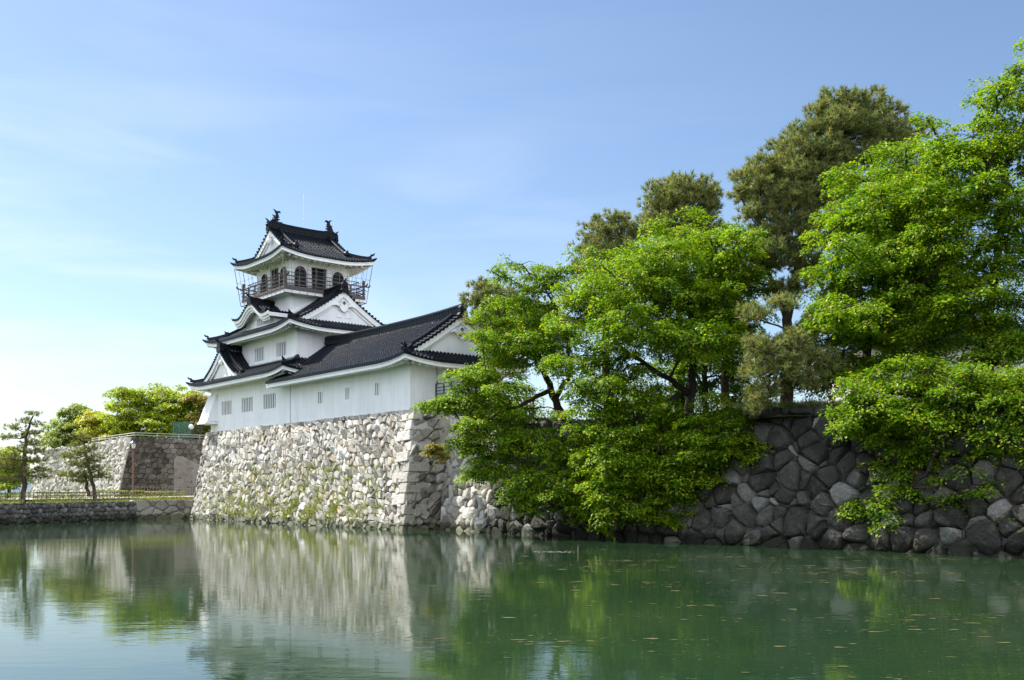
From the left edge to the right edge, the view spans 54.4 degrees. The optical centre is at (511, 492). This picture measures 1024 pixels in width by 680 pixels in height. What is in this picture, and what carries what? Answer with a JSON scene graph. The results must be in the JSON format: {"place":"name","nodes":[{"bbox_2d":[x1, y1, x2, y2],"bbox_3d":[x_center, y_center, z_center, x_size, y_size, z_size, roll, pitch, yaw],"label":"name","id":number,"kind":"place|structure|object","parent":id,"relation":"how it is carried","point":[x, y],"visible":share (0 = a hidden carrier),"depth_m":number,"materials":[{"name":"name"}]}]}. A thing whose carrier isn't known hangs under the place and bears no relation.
{"place":"outdoors","nodes":[
{"label":"outdoors","id":0,"kind":"place"},
{"bbox_2d":[0,479,32,492],"bbox_3d":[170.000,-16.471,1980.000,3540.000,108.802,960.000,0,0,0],"label":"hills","id":1,"kind":"structure","parent":0,"point":[20,488],"depth_m":1816.00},
{"bbox_2d":[0,493,192,503],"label":"bank land","id":2,"kind":"structure","parent":0,"point":[16,496],"depth_m":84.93,"materials":[{"name":"green plant"}]},
{"bbox_2d":[0,492,18,501],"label":"hedge","id":3,"kind":"object","parent":2,"relation":"on","point":[12,496],"visible":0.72,"depth_m":74.34,"materials":[{"name":"green plant"}]},
{"bbox_2d":[0,445,36,497],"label":"tree","id":4,"kind":"object","parent":2,"relation":"on","point":[9,486],"visible":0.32,"depth_m":96.20,"materials":[{"name":"green plant"}]},
{"bbox_2d":[0,410,52,502],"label":"garden pine","id":5,"kind":"object","parent":2,"relation":"on","point":[6,465],"visible":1,"depth_m":71.33,"materials":[{"name":"green plant"}]},
{"bbox_2d":[32,491,92,501],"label":"hedge","id":6,"kind":"object","parent":2,"relation":"on","point":[85,498],"visible":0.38,"depth_m":79.16,"materials":[{"name":"green plant"}]},
{"bbox_2d":[0,490,128,502],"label":"bank fence","id":7,"kind":"object","parent":2,"relation":"on","point":[71,495],"visible":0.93,"depth_m":73.90,"materials":[{"name":"brown wood"}]},
{"bbox_2d":[55,430,111,500],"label":"garden pine","id":8,"kind":"object","parent":2,"relation":"on","point":[88,459],"visible":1,"depth_m":77.15,"materials":[{"name":"green plant"}]},
{"bbox_2d":[29,437,203,498],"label":"wall","id":9,"kind":"structure","parent":2,"relation":"on","point":[172,464],"depth_m":96.79,"materials":[{"name":"stone"}]},
{"bbox_2d":[96,490,145,500],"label":"hedge","id":10,"kind":"object","parent":2,"relation":"on","point":[106,497],"visible":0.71,"depth_m":83.59,"materials":[{"name":"green plant"}]},
{"bbox_2d":[130,438,136,495],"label":"street lamp","id":11,"kind":"object","parent":2,"relation":"on","point":[133,443],"visible":0.83,"depth_m":89.93,"materials":[{"name":"metal"}]},
{"bbox_2d":[129,500,193,518],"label":"bank block","id":12,"kind":"structure","parent":2,"relation":"on","point":[165,509],"depth_m":81.36,"materials":[{"name":"stone"}]},
{"bbox_2d":[144,491,185,498],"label":"hedge","id":13,"kind":"object","parent":2,"relation":"on","point":[165,492],"visible":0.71,"depth_m":87.16,"materials":[{"name":"green plant"}]},
{"bbox_2d":[0,496,193,499],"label":"path","id":14,"kind":"structure","parent":0,"point":[102,497],"depth_m":85.57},
{"bbox_2d":[135,485,191,498],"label":"path fence","id":15,"kind":"object","parent":14,"relation":"on","point":[153,494],"visible":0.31,"depth_m":89.90,"materials":[{"name":"brown wood"}]},
{"bbox_2d":[333,413,538,455],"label":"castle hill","id":16,"kind":"structure","parent":0,"point":[444,421],"depth_m":60.75,"materials":[{"name":"grey stone"}]},
{"bbox_2d":[186,193,384,431],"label":"castle tower","id":17,"kind":"structure","parent":16,"relation":"on","point":[301,303],"depth_m":78.49,"materials":[{"name":"paint"}]},
{"bbox_2d":[223,400,231,414],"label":"window","id":18,"kind":"structure","parent":17,"relation":"in","point":[227,406],"depth_m":81.36,"materials":[{"name":"white wood"}]},
{"bbox_2d":[243,397,252,411],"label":"window","id":19,"kind":"structure","parent":17,"relation":"in","point":[247,402],"depth_m":78.40,"materials":[{"name":"white wood"}]},
{"bbox_2d":[256,347,263,361],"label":"window","id":20,"kind":"structure","parent":17,"relation":"in","point":[260,351],"depth_m":79.38,"materials":[{"name":"white wood"}]},
{"bbox_2d":[261,274,266,292],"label":"arched window","id":21,"kind":"structure","parent":17,"relation":"in","point":[263,277],"depth_m":81.24,"materials":[{"name":"black glass"}]},
{"bbox_2d":[265,393,275,408],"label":"window","id":22,"kind":"structure","parent":17,"relation":"in","point":[270,400],"depth_m":75.25,"materials":[{"name":"white wood"}]},
{"bbox_2d":[272,268,277,287],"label":"doorway","id":23,"kind":"structure","parent":17,"relation":"in","point":[275,271],"depth_m":79.79,"materials":[{"name":"black glass"}]},
{"bbox_2d":[278,341,285,356],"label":"window","id":24,"kind":"structure","parent":17,"relation":"in","point":[281,346],"depth_m":76.47,"materials":[{"name":"white wood"}]},
{"bbox_2d":[280,267,284,285],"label":"arched window","id":25,"kind":"structure","parent":17,"relation":"in","point":[281,271],"depth_m":78.74,"materials":[{"name":"black glass"}]},
{"bbox_2d":[295,266,306,286],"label":"arched window","id":26,"kind":"structure","parent":17,"relation":"in","point":[299,270],"depth_m":78.30,"materials":[{"name":"black glass"}]},
{"bbox_2d":[312,268,325,289],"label":"doorway","id":27,"kind":"structure","parent":17,"relation":"in","point":[318,273],"depth_m":79.71,"materials":[{"name":"black glass"}]},
{"bbox_2d":[333,272,343,285],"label":"arched window","id":28,"kind":"structure","parent":17,"relation":"in","point":[337,276],"depth_m":80.37,"materials":[{"name":"black glass"}]},
{"bbox_2d":[435,381,527,413],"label":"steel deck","id":29,"kind":"structure","parent":16,"relation":"on","point":[436,390],"depth_m":61.39,"materials":[{"name":"grey metal"}]},
{"bbox_2d":[482,393,534,422],"bbox_3d":[-0.232,-4.600,57.902,4.020,2.200,0.155,0,0,-40],"label":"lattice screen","id":30,"kind":"object","parent":16,"relation":"on","point":[515,402],"visible":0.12,"depth_m":58.88,"materials":[{"name":"brown wood"}]},
{"bbox_2d":[457,275,560,398],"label":"pine tree","id":31,"kind":"object","parent":16,"relation":"on","point":[483,288],"visible":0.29,"depth_m":59.34,"materials":[{"name":"green plant"}]},
{"bbox_2d":[0,519,1023,679],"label":"water","id":32,"kind":"structure","parent":0,"point":[167,599],"depth_m":18.98,"materials":[{"name":"green liquid"}]},
{"bbox_2d":[0,501,136,524],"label":"bank wall","id":33,"kind":"structure","parent":32,"relation":"in","point":[20,513],"depth_m":72.64,"materials":[{"name":"grey stone"}]},
{"bbox_2d":[190,409,572,529],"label":"castle stone base","id":34,"kind":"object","parent":32,"relation":"in","point":[415,478],"visible":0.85,"depth_m":65.35,"materials":[{"name":"stone"}]},
{"bbox_2d":[194,457,395,523],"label":"weeds","id":35,"kind":"object","parent":34,"relation":"attached to","point":[308,509],"visible":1,"depth_m":68.30,"materials":[{"name":"green plant"}]},
{"bbox_2d":[265,303,533,422],"bbox_3d":[-8.358,-8.487,68.989,10.226,7.173,18.513,0,0,-40],"label":"castle gallery","id":36,"kind":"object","parent":34,"relation":"on","point":[398,365],"visible":0.81,"depth_m":64.31,"materials":[{"name":"paint"}]},
{"bbox_2d":[319,392,321,402],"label":"window","id":37,"kind":"structure","parent":36,"relation":"in","point":[320,393],"depth_m":69.39,"materials":[{"name":"white wood"}]},
{"bbox_2d":[419,442,453,463],"bbox_3d":[-4.259,-2.190,56.198,1.996,1.294,1.269,0,0,0],"label":"shrub","id":38,"kind":"object","parent":34,"relation":"attached to","point":[435,450],"visible":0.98,"depth_m":56.07,"materials":[{"name":"green plant"}]},
{"bbox_2d":[371,547,1021,678],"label":"floating algae","id":39,"kind":"object","parent":32,"relation":"on","point":[599,564],"visible":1,"depth_m":17.84,"materials":[{"name":"green plant"}]},
{"bbox_2d":[439,392,1023,558],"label":"moat wall","id":40,"kind":"structure","parent":32,"relation":"in","point":[802,483],"depth_m":39.74,"materials":[{"name":"stone"}]},
{"bbox_2d":[0,0,1023,478],"label":"sky","id":41,"kind":"structure","parent":0,"point":[147,147],"materials":[{"name":"blue"}]},
{"bbox_2d":[787,132,993,400],"bbox_3d":[15.907,-9.304,41.384,9.398,11.985,9.586,0,0,0],"label":"cherry tree","id":42,"kind":"object","parent":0,"point":[871,255],"visible":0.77,"depth_m":40.40,"materials":[{"name":"green plant"}]},
{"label":"terrain","id":43,"kind":"structure","parent":0,"visible":0},
{"bbox_2d":[408,252,615,526],"bbox_3d":[0.731,-5.462,50.914,10.264,14.428,9.856,0,0,23],"label":"cherry tree","id":44,"kind":"object","parent":43,"relation":"on","point":[506,410],"visible":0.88,"depth_m":49.66,"materials":[{"name":"green plant"}]},
{"bbox_2d":[565,206,643,416],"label":"pine tree","id":45,"kind":"object","parent":43,"relation":"on","point":[608,238],"visible":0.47,"depth_m":55.41,"materials":[{"name":"green plant"}]},
{"bbox_2d":[490,205,783,539],"bbox_3d":[6.065,-5.614,45.864,14.292,15.732,9.583,0,0,0],"label":"cherry tree","id":46,"kind":"object","parent":43,"relation":"on","point":[642,277],"visible":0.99,"depth_m":44.50,"materials":[{"name":"green plant"}]},
{"bbox_2d":[633,168,724,412],"bbox_3d":[9.231,-10.797,54.690,5.365,13.980,4.007,0,0,0],"label":"pine tree","id":47,"kind":"object","parent":43,"relation":"on","point":[669,198],"visible":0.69,"depth_m":54.18,"materials":[{"name":"green plant"}]},
{"bbox_2d":[596,268,768,413],"bbox_3d":[9.340,-8.018,53.300,7.396,9.515,9.238,0,0,-34],"label":"broadleaf tree","id":48,"kind":"object","parent":43,"relation":"on","point":[704,381],"visible":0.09,"depth_m":52.33,"materials":[{"name":"green plant"}]},
{"bbox_2d":[619,243,791,415],"bbox_3d":[10.336,-8.058,51.452,6.625,9.296,9.631,0,0,-45],"label":"broadleaf tree","id":49,"kind":"object","parent":43,"relation":"on","point":[726,387],"visible":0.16,"depth_m":51.08,"materials":[{"name":"green plant"}]},
{"bbox_2d":[663,398,846,410],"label":"mound grass","id":50,"kind":"structure","parent":43,"relation":"on","point":[813,402],"depth_m":41.71,"materials":[{"name":"green plant"}]},
{"bbox_2d":[745,415,801,419],"bbox_3d":[13.076,-3.411,43.000,6.400,0.676,5.200,0,0,0],"label":"grass mound","id":51,"kind":"object","parent":43,"relation":"on","point":[778,416],"depth_m":41.27,"materials":[{"name":"green plant"}]},
{"bbox_2d":[724,83,943,415],"bbox_3d":[13.333,-11.216,45.656,8.049,16.539,15.065,0,0,42],"label":"pine tree","id":52,"kind":"object","parent":43,"relation":"on","point":[787,173],"visible":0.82,"depth_m":46.50,"materials":[{"name":"green plant"}]},
{"bbox_2d":[817,351,1023,537],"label":"cherry tree","id":53,"kind":"object","parent":43,"relation":"on","point":[873,415],"visible":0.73,"depth_m":35.93,"materials":[{"name":"green plant"}]},
{"bbox_2d":[829,325,1023,402],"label":"pale building","id":54,"kind":"structure","parent":43,"relation":"on","point":[958,353],"depth_m":76.63,"materials":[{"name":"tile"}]},
{"bbox_2d":[834,226,1022,389],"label":"broadleaf tree","id":55,"kind":"object","parent":43,"relation":"on","point":[931,347],"visible":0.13,"depth_m":44.47,"materials":[{"name":"green plant"}]},
{"bbox_2d":[897,157,977,398],"bbox_3d":[20.723,-10.188,49.876,6.199,13.181,3.894,0,0,0],"label":"pine tree","id":56,"kind":"object","parent":43,"relation":"on","point":[914,163],"depth_m":49.33,"materials":[{"name":"green plant"}]},
{"bbox_2d":[882,36,1023,371],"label":"cherry tree","id":57,"kind":"object","parent":43,"relation":"on","point":[984,158],"visible":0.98,"depth_m":38.27,"materials":[{"name":"green plant"}]},
{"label":"upper terrace","id":58,"kind":"structure","parent":0,"visible":0},
{"bbox_2d":[34,403,95,449],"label":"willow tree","id":59,"kind":"object","parent":58,"relation":"on","point":[56,438],"visible":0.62,"depth_m":114.33,"materials":[{"name":"green plant"}]},
{"bbox_2d":[70,409,149,443],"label":"maple tree","id":60,"kind":"object","parent":58,"relation":"on","point":[88,419],"visible":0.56,"depth_m":112.02,"materials":[{"name":"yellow plant"}]},
{"bbox_2d":[92,432,204,441],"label":"handrail","id":61,"kind":"object","parent":58,"relation":"on","point":[178,436],"visible":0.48,"depth_m":98.48,"materials":[{"name":"metal"}]},
{"bbox_2d":[94,382,210,439],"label":"maple tree","id":62,"kind":"object","parent":58,"relation":"on","point":[163,411],"visible":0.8,"depth_m":109.85,"materials":[{"name":"green plant"}]},
{"bbox_2d":[173,422,191,438],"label":"fence","id":63,"kind":"object","parent":58,"relation":"on","point":[183,427],"visible":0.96,"depth_m":99.39,"materials":[{"name":"green metal"}]},
{"bbox_2d":[188,424,193,438],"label":"globe lamp","id":64,"kind":"object","parent":58,"relation":"on","point":[191,426],"visible":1,"depth_m":99.38,"materials":[{"name":"glass"}]},
{"bbox_2d":[177,392,210,439],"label":"ochre tree","id":65,"kind":"object","parent":58,"relation":"on","point":[201,400],"visible":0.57,"depth_m":108.88,"materials":[{"name":"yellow plant"}]},
{"bbox_2d":[192,426,202,438],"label":"gate posts","id":66,"kind":"object","parent":58,"relation":"on","point":[200,431],"visible":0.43,"depth_m":102.90,"materials":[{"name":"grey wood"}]}
]}

